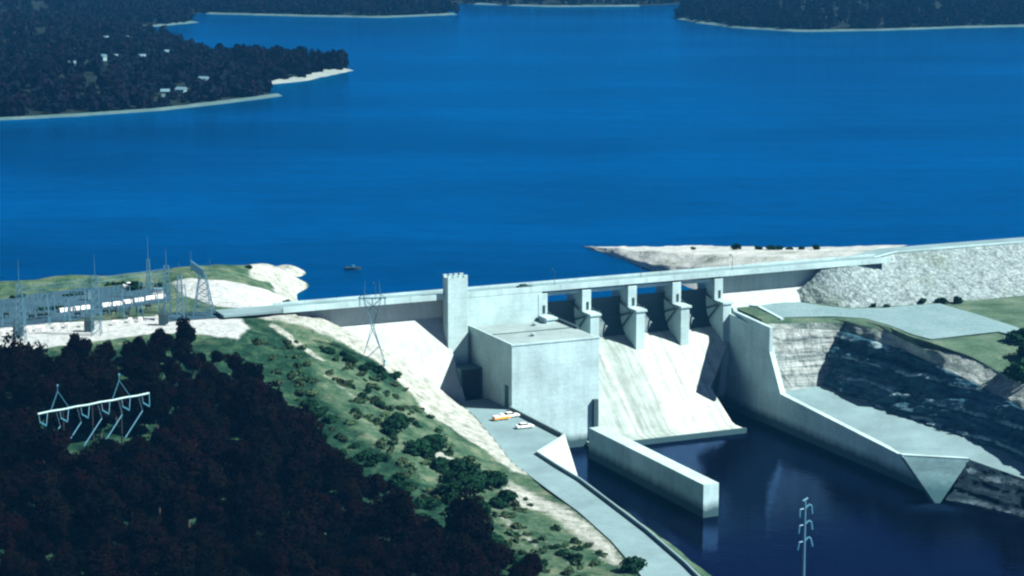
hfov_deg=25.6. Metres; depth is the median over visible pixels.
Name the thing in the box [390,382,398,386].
scrub shrub
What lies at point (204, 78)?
lakeside house
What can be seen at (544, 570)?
scrub shrub
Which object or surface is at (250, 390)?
forest tree
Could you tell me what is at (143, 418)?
forest tree
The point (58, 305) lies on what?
bus portal
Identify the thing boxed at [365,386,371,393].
bush
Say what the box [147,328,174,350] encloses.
forest tree
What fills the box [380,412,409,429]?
bush
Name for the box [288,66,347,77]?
sandy point
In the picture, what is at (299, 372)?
scrub shrub
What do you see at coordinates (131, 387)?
forest tree
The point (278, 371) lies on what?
scrub shrub
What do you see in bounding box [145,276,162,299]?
bus portal
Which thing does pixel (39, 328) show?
equipment plinth
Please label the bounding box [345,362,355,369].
scrub shrub
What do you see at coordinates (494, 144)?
lake water
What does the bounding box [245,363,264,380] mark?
forest tree
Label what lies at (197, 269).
line tower
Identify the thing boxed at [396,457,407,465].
scrub shrub
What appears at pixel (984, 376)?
rock shelf
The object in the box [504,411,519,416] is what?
parked car
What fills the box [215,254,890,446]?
concrete dam
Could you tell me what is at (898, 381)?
rock cut
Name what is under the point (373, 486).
forest tree
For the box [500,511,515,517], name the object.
scrub shrub
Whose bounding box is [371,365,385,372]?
bush
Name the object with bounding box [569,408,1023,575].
river water
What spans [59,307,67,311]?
guard wall
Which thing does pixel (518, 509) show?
scrub shrub
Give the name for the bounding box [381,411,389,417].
scrub shrub
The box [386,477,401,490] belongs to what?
bush
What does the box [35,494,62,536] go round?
forest tree
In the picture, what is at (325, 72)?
point beach
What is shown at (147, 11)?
forest
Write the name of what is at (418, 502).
bush
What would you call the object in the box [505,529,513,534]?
scrub shrub
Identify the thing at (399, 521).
forest tree
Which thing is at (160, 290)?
control hut
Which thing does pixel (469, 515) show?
forest tree
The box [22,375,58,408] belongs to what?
forest tree
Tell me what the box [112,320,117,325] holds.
equipment plinth
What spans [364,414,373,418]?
scrub shrub
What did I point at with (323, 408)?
bush
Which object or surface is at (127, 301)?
guard wall
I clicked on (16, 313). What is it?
lattice mast
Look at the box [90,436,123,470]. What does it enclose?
forest tree
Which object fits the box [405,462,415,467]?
scrub shrub
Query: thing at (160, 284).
bush
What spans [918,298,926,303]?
bush
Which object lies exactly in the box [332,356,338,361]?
scrub shrub
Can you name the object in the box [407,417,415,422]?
bush
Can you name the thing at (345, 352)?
bush
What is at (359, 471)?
forest tree
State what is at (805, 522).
transmission pole
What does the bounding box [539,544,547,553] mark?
scrub shrub
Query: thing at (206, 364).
forest tree
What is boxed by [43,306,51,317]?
circuit breaker
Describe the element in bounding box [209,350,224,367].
forest tree
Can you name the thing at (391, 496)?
forest tree
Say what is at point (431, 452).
bush
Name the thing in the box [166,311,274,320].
switchyard road
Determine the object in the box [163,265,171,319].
lattice mast
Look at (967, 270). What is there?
rockfill embankment
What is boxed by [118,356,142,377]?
forest tree
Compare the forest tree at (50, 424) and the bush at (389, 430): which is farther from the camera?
the bush at (389, 430)
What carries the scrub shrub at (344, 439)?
on the hillside terrain
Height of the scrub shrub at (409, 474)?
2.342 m
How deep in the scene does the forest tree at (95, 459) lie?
526.56 m
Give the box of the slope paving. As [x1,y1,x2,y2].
[540,437,577,475]
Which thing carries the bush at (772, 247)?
on the upstream spit
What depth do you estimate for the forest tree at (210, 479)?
521.13 m
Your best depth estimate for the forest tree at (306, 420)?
564.16 m
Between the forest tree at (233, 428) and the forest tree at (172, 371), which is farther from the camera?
the forest tree at (172, 371)
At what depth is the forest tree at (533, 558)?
495.86 m
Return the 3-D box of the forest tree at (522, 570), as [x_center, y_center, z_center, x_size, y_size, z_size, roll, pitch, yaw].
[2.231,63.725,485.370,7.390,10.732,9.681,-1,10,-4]
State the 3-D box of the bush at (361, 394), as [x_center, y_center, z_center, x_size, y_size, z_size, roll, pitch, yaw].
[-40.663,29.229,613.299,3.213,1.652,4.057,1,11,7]
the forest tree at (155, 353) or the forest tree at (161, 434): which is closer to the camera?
the forest tree at (161, 434)
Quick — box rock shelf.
[767,323,1023,408]
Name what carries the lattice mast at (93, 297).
on the hillside terrain
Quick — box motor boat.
[344,265,360,269]
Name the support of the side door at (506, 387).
in the powerhouse
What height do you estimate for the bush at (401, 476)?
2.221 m
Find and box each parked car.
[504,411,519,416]
[515,422,534,428]
[516,283,533,287]
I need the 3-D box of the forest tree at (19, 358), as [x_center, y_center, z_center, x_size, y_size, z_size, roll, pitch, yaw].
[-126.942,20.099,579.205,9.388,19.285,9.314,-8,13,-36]
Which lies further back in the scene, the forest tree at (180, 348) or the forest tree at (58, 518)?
the forest tree at (180, 348)
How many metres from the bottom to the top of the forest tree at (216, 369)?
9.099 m
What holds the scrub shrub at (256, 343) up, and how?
on the hillside terrain
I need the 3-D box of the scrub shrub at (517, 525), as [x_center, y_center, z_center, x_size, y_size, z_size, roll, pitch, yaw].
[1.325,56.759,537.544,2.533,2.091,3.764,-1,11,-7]
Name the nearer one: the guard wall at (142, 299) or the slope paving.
the slope paving
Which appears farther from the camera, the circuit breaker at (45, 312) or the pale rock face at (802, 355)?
the pale rock face at (802, 355)
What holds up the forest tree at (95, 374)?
on the hillside terrain
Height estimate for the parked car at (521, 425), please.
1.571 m
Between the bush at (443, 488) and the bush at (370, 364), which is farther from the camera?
the bush at (370, 364)
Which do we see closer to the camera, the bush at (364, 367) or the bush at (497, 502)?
the bush at (497, 502)
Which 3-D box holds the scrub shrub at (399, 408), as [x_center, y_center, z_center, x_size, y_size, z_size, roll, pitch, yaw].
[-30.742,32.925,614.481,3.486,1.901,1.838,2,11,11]
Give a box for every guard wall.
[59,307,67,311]
[70,306,79,310]
[80,305,89,309]
[113,301,121,305]
[123,299,130,303]
[134,297,143,301]
[146,295,154,299]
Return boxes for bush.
[128,281,144,289]
[155,282,165,291]
[299,398,319,411]
[311,409,326,416]
[317,428,330,439]
[318,406,329,414]
[321,346,335,352]
[323,414,336,423]
[339,449,347,456]
[340,349,348,355]
[343,355,353,360]
[345,357,358,364]
[348,442,361,448]
[354,449,373,460]
[357,392,368,397]
[358,364,369,370]
[364,459,377,466]
[365,361,375,367]
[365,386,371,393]
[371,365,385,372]
[371,454,382,461]
[373,453,390,461]
[375,401,382,405]
[379,372,388,379]
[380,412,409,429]
[382,425,397,436]
[384,415,405,429]
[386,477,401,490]
[388,371,402,378]
[393,472,407,480]
[395,483,410,493]
[402,442,429,456]
[405,481,418,488]
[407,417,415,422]
[413,439,431,446]
[413,497,427,508]
[415,512,429,519]
[420,435,435,440]
[421,447,435,458]
[423,496,442,509]
[429,441,440,453]
[431,439,444,451]
[431,456,451,467]
[432,434,447,442]
[432,481,460,499]
[435,465,452,473]
[437,470,471,487]
[442,491,461,504]
[448,459,481,472]
[454,474,484,492]
[462,477,484,493]
[465,497,491,512]
[468,469,486,478]
[483,470,498,486]
[485,532,503,540]
[488,496,507,509]
[492,474,507,485]
[493,470,507,484]
[494,489,519,503]
[494,541,509,547]
[511,554,520,563]
[539,559,548,566]
[552,544,561,548]
[555,548,573,556]
[567,553,583,559]
[576,545,583,550]
[619,556,647,573]
[730,243,741,249]
[766,245,777,249]
[812,244,819,249]
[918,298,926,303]
[935,297,948,304]
[953,296,963,303]
[1003,358,1023,381]
[1005,328,1023,341]
[1014,341,1023,357]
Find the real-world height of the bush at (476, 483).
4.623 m
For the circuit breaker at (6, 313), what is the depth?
653.50 m
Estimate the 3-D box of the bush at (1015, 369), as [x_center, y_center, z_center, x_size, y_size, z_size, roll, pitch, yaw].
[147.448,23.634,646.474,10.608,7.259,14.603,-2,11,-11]
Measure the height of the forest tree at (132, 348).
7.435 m
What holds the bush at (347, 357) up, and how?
on the hillside terrain
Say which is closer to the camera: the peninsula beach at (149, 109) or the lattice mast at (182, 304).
the lattice mast at (182, 304)
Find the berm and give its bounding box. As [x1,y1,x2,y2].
[785,385,1023,478]
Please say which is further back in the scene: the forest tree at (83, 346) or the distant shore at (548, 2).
the distant shore at (548, 2)
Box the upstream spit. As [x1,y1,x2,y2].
[582,245,905,288]
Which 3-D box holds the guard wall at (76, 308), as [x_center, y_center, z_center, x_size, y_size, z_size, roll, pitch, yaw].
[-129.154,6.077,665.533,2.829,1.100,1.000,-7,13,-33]
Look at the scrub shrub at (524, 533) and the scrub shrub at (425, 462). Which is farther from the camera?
the scrub shrub at (425, 462)
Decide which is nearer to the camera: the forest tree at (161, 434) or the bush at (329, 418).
the forest tree at (161, 434)
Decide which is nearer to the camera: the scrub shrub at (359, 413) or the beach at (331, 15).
the scrub shrub at (359, 413)
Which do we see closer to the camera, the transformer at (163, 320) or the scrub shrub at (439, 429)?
the scrub shrub at (439, 429)
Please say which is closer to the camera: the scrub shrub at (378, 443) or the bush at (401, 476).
the bush at (401, 476)
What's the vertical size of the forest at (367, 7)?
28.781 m
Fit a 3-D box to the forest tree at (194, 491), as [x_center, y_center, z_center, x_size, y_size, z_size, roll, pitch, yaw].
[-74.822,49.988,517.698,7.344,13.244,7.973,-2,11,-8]
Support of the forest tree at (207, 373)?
on the hillside terrain
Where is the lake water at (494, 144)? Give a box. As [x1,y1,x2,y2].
[0,4,1023,301]
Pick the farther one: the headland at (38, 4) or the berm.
the headland at (38, 4)
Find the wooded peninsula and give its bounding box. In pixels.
[0,26,268,116]
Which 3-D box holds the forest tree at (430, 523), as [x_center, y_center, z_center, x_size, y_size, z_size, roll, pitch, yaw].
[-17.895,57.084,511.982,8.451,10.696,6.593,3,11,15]
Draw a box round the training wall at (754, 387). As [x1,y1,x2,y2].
[723,312,922,490]
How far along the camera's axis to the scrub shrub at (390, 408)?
609.89 m
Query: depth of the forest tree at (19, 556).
496.31 m
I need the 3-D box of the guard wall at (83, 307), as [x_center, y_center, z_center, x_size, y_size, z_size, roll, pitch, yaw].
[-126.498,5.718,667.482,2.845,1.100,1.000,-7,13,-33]
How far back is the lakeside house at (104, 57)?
1578.82 m
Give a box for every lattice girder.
[19,279,94,291]
[95,269,165,282]
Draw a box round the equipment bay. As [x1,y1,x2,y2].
[455,363,480,396]
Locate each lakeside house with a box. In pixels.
[101,54,106,60]
[160,89,169,96]
[174,87,186,94]
[198,76,208,81]
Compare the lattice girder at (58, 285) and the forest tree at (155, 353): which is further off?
the lattice girder at (58, 285)
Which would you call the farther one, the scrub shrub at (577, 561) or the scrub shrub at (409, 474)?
the scrub shrub at (409, 474)
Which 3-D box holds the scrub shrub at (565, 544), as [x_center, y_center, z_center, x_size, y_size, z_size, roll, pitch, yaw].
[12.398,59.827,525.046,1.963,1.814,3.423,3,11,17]
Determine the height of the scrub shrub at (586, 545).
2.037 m
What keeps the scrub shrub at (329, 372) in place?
on the hillside terrain
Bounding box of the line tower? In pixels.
[190,251,213,315]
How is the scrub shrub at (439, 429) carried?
on the hillside terrain
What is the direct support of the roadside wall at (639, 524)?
on the hillside terrain
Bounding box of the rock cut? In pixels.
[823,330,1023,461]
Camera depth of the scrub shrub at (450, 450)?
588.14 m
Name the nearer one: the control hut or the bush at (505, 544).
the bush at (505, 544)
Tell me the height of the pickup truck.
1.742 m
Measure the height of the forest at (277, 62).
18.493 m
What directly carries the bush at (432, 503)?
on the hillside terrain
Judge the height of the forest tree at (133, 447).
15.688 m
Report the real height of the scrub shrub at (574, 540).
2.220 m
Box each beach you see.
[0,93,281,119]
[143,21,197,26]
[206,12,456,17]
[271,68,352,83]
[474,3,639,6]
[674,17,1023,31]
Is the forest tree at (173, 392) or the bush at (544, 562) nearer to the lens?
the bush at (544, 562)
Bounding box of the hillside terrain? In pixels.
[0,264,710,575]
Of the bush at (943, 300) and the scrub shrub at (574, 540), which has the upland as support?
the bush at (943, 300)
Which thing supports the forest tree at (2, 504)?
on the hillside terrain
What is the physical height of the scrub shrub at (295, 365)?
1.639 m
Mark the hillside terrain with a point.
(465, 432)
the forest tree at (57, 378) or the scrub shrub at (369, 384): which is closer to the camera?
the forest tree at (57, 378)
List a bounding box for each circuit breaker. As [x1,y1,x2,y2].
[3,306,9,317]
[27,308,35,319]
[37,306,44,318]
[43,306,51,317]
[73,305,81,317]
[102,303,108,314]
[109,303,117,314]
[122,305,130,316]
[144,298,151,309]
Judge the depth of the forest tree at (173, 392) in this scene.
576.19 m
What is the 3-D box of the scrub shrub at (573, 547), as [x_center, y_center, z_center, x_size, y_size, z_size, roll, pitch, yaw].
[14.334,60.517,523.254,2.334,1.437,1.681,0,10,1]
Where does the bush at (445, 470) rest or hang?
on the hillside terrain
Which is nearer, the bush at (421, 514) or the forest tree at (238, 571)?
the forest tree at (238, 571)
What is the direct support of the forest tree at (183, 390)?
on the hillside terrain
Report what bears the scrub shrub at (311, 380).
on the hillside terrain
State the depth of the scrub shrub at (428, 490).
552.23 m
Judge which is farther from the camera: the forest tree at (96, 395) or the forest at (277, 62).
the forest at (277, 62)
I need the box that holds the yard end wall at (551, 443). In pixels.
[538,434,564,451]
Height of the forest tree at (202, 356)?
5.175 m
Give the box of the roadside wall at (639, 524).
[536,451,699,575]
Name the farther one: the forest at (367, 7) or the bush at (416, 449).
the forest at (367, 7)
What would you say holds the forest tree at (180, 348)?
on the hillside terrain
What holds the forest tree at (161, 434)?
on the hillside terrain
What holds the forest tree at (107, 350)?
on the hillside terrain
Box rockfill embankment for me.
[796,237,1023,307]
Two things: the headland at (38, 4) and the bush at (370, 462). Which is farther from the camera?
the headland at (38, 4)
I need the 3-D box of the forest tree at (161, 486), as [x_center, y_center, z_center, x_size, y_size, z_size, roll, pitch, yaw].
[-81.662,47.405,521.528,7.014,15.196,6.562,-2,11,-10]
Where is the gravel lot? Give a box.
[761,302,1018,338]
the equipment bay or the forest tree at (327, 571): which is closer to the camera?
the forest tree at (327, 571)
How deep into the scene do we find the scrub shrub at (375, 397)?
612.58 m
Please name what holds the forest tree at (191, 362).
on the hillside terrain
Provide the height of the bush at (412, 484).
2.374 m
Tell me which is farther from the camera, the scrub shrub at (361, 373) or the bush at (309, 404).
the scrub shrub at (361, 373)
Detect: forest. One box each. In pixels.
[0,0,195,23]
[0,11,272,116]
[130,0,459,15]
[213,42,348,80]
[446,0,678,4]
[673,0,1023,29]
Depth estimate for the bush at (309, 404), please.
593.93 m
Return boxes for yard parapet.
[510,406,562,437]
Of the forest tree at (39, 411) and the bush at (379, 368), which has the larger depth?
the bush at (379, 368)
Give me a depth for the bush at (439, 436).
593.66 m
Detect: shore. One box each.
[191,1,454,15]
[451,0,679,5]
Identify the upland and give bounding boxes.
[736,296,1023,384]
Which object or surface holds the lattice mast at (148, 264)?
on the hillside terrain
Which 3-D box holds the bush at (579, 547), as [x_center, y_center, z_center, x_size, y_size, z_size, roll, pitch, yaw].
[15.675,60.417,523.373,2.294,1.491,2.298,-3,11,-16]
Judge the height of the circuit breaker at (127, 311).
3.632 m
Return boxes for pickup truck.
[492,413,510,420]
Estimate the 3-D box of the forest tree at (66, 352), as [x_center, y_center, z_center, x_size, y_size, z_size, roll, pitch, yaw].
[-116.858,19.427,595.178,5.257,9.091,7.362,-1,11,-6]
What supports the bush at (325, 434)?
on the hillside terrain
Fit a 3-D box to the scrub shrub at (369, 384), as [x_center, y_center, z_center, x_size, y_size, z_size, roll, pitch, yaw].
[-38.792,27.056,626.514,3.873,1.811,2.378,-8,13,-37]
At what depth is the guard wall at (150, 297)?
682.06 m
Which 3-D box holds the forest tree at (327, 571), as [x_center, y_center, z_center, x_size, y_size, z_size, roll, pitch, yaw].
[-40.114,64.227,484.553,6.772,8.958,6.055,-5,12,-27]
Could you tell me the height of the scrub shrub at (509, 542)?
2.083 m
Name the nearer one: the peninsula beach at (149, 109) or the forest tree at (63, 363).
the forest tree at (63, 363)
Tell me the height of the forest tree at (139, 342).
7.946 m
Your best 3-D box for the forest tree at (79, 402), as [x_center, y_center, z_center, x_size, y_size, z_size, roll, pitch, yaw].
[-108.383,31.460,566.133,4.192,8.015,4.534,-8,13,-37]
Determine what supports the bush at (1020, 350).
on the upland
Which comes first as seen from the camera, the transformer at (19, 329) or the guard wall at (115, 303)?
the transformer at (19, 329)
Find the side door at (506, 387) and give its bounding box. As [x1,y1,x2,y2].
[505,385,508,407]
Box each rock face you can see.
[773,328,839,390]
[946,460,1023,517]
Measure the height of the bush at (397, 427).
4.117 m
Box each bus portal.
[1,299,24,326]
[24,294,50,324]
[35,291,55,313]
[47,299,70,322]
[63,291,86,321]
[73,285,93,310]
[101,289,124,319]
[111,285,132,308]
[119,292,143,317]
[137,282,158,316]
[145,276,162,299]
[165,285,187,311]
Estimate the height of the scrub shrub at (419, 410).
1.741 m
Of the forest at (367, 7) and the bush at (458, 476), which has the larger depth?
the forest at (367, 7)
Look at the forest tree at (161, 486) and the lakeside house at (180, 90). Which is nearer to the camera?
the forest tree at (161, 486)
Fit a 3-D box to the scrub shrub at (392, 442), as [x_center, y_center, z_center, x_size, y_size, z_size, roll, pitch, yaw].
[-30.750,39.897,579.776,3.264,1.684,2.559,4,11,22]
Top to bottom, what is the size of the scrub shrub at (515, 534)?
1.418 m
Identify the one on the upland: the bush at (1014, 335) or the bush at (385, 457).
the bush at (1014, 335)
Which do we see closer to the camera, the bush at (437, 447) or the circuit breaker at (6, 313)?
the bush at (437, 447)
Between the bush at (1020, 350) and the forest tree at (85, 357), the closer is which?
the forest tree at (85, 357)
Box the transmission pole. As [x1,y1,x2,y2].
[797,497,812,575]
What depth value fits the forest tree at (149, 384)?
566.33 m
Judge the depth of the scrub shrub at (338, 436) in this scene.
578.55 m
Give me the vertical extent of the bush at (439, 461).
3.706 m
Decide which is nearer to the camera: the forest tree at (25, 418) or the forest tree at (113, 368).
the forest tree at (25, 418)
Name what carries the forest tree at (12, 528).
on the hillside terrain
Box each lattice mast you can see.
[15,270,26,341]
[91,265,101,335]
[146,239,150,295]
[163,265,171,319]
[176,273,184,318]
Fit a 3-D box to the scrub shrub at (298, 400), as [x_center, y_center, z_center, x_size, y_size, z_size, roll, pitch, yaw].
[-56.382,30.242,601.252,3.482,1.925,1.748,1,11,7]
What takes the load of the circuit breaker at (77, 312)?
on the switchyard pavement
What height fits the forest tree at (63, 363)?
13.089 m
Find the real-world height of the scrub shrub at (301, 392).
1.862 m
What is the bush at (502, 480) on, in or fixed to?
on the hillside terrain
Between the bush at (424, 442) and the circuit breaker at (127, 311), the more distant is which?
the circuit breaker at (127, 311)
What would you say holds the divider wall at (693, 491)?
in the river water at (866, 521)
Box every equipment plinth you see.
[35,326,43,330]
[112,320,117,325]
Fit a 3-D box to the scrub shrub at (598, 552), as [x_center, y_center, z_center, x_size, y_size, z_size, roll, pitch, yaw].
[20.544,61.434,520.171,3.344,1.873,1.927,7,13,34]
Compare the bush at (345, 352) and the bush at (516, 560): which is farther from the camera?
the bush at (345, 352)
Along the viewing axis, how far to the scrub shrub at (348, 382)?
618.03 m
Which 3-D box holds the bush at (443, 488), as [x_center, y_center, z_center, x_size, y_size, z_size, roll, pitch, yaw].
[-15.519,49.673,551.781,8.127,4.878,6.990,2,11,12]
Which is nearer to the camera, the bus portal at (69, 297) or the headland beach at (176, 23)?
the bus portal at (69, 297)
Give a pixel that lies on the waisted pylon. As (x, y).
(364, 298)
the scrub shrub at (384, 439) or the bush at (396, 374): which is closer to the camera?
the scrub shrub at (384, 439)
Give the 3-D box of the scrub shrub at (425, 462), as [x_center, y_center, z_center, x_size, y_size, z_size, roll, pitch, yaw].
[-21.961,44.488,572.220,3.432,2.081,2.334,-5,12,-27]
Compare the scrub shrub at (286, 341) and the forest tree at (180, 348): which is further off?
the scrub shrub at (286, 341)
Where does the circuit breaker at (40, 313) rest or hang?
on the switchyard pavement
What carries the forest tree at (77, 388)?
on the hillside terrain
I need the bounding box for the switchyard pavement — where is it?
[0,286,172,327]
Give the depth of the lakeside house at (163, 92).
1384.79 m
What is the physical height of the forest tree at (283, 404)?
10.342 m
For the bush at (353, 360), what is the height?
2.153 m
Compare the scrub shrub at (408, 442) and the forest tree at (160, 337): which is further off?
the forest tree at (160, 337)
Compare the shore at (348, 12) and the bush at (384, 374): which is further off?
the shore at (348, 12)
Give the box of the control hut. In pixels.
[152,287,162,295]
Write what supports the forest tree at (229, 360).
on the hillside terrain
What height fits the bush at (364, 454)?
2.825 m
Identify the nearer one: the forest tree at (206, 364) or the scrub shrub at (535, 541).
the scrub shrub at (535, 541)
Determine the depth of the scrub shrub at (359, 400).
607.89 m
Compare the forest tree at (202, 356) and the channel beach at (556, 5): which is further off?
the channel beach at (556, 5)
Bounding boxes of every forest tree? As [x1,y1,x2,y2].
[0,484,5,511]
[0,498,15,512]
[0,511,29,550]
[0,551,16,575]
[1,330,33,377]
[2,548,28,569]
[6,406,40,436]
[17,421,50,462]
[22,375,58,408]
[25,468,59,513]
[25,530,53,563]
[28,340,49,375]
[28,406,42,426]
[29,427,72,475]
[30,405,43,420]
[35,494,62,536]
[35,557,69,575]
[37,490,76,545]
[42,370,66,406]
[42,405,59,433]
[43,355,77,398]
[52,412,70,435]
[61,346,79,358]
[61,374,100,405]
[64,349,99,381]
[66,332,92,358]
[69,445,110,480]
[72,398,84,425]
[77,398,116,436]
[78,352,113,390]
[86,392,103,402]
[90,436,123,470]
[93,340,116,363]
[93,361,119,391]
[100,379,128,427]
[117,434,157,465]
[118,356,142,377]
[119,340,142,357]
[119,378,138,418]
[127,360,155,384]
[132,336,146,359]
[132,398,155,432]
[134,367,169,404]
[141,341,165,360]
[143,390,171,427]
[145,343,166,364]
[145,460,172,517]
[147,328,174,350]
[147,426,174,445]
[162,357,181,385]
[165,336,192,367]
[167,384,177,401]
[172,383,192,410]
[175,316,196,342]
[175,370,185,385]
[182,349,201,377]
[182,478,200,526]
[185,459,230,500]
[194,366,216,383]
[197,352,206,362]
[198,360,220,373]
[201,366,219,374]
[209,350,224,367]
[214,373,242,400]
[219,495,231,534]
[222,352,241,374]
[225,421,245,442]
[226,565,252,575]
[228,376,268,424]
[231,357,251,380]
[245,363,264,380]
[260,380,282,416]
[273,570,290,575]
[280,397,289,411]
[280,404,324,434]
[316,566,340,575]
[322,446,344,459]
[339,456,363,482]
[356,473,388,503]
[368,499,381,537]
[369,495,423,544]
[377,484,413,544]
[414,514,448,541]
[443,485,493,544]
[476,539,515,570]
[508,562,536,575]
[521,548,541,575]
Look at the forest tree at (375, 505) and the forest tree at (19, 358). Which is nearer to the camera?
the forest tree at (375, 505)
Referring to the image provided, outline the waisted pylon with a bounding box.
[358,282,386,365]
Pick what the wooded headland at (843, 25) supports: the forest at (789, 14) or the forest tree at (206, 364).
the forest at (789, 14)
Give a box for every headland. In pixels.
[0,0,183,24]
[676,0,1023,29]
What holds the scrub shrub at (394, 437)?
on the hillside terrain
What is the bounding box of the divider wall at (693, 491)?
[589,426,718,517]
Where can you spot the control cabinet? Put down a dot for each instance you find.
(89, 294)
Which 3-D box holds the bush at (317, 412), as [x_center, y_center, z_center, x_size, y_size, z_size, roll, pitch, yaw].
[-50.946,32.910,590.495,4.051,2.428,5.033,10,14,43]
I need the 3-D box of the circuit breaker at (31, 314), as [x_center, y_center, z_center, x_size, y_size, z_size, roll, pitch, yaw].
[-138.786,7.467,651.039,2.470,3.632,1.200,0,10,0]
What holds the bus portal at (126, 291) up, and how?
on the switchyard pavement
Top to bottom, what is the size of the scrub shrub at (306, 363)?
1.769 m
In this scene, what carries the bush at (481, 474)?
on the hillside terrain
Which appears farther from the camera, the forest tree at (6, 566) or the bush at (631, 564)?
the bush at (631, 564)
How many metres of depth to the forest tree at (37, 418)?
559.67 m
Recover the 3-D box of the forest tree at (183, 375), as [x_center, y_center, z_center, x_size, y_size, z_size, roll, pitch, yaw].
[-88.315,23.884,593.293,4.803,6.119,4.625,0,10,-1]
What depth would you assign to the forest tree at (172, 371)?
585.80 m
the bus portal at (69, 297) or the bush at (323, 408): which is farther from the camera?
the bus portal at (69, 297)
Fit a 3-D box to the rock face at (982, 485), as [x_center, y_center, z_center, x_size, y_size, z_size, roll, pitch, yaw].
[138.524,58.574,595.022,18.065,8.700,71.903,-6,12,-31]
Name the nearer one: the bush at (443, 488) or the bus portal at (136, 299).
the bush at (443, 488)
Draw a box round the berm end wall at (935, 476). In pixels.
[899,453,969,502]
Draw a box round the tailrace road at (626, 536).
[459,399,693,575]
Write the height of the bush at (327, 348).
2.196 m
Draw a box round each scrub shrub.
[253,340,261,345]
[268,354,275,359]
[271,368,283,374]
[280,344,294,349]
[282,340,291,343]
[287,369,295,379]
[292,354,300,359]
[292,362,299,367]
[292,389,306,395]
[294,398,303,402]
[295,381,305,386]
[296,369,303,375]
[297,345,306,349]
[303,360,310,365]
[305,389,318,396]
[307,378,318,382]
[326,369,333,375]
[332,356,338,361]
[333,433,344,439]
[336,378,346,384]
[338,436,348,441]
[341,379,352,386]
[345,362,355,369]
[345,419,358,424]
[354,397,367,402]
[354,410,362,418]
[356,370,367,376]
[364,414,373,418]
[366,382,378,387]
[366,395,381,401]
[367,416,381,423]
[375,440,387,448]
[377,436,386,442]
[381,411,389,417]
[385,440,398,445]
[386,405,393,411]
[386,434,398,439]
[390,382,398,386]
[391,394,399,399]
[394,405,405,411]
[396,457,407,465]
[403,439,413,445]
[404,469,413,477]
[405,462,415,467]
[415,407,423,412]
[420,459,430,465]
[423,488,436,493]
[434,426,443,432]
[441,448,453,455]
[445,443,454,448]
[464,455,475,461]
[486,485,494,490]
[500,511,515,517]
[503,539,514,547]
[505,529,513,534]
[509,532,521,536]
[511,500,520,506]
[512,506,526,512]
[512,522,521,529]
[517,549,527,553]
[522,531,532,535]
[527,539,538,543]
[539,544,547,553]
[541,568,550,572]
[550,524,560,530]
[561,541,568,547]
[564,566,574,575]
[569,536,581,544]
[569,545,577,550]
[571,558,583,565]
[582,542,593,548]
[589,559,600,566]
[595,549,607,557]
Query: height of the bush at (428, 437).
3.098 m
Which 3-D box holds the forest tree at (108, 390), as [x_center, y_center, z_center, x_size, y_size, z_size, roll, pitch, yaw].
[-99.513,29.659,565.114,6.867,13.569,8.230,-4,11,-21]
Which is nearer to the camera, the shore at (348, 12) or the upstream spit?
the upstream spit
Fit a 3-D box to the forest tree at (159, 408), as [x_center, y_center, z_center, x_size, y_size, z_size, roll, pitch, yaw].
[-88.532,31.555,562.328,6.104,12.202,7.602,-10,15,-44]
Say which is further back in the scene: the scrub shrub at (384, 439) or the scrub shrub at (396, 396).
the scrub shrub at (396, 396)
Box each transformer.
[13,319,23,336]
[84,313,93,331]
[158,307,168,325]
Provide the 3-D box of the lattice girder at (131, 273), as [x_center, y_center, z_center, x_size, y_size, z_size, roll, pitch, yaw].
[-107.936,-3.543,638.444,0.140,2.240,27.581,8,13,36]
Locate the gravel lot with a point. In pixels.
(934, 321)
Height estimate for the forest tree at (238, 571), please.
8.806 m
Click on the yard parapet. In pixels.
(552, 430)
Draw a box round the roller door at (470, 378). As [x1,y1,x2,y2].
[462,369,479,396]
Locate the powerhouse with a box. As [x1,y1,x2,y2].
[469,316,599,447]
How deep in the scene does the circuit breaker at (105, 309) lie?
658.28 m
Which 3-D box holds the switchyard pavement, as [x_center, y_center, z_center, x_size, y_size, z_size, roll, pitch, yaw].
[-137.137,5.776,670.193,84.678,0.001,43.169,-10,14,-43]
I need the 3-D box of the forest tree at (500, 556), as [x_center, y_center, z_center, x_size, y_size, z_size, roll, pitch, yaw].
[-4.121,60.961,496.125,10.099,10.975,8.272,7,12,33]
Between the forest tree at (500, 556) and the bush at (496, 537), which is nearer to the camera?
the forest tree at (500, 556)
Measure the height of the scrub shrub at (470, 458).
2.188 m
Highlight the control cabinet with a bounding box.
[87,290,90,299]
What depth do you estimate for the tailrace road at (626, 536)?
575.78 m
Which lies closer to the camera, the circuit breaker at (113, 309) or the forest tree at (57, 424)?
the forest tree at (57, 424)
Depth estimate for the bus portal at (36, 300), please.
643.80 m
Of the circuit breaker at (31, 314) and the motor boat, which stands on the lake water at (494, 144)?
the motor boat
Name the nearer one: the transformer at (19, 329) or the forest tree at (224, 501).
the forest tree at (224, 501)
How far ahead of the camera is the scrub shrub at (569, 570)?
507.62 m
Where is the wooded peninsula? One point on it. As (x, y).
(90, 76)
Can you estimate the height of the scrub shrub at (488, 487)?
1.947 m
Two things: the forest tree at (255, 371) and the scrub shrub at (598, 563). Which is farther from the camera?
the forest tree at (255, 371)
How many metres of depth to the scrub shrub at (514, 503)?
555.90 m
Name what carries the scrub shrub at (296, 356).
on the hillside terrain

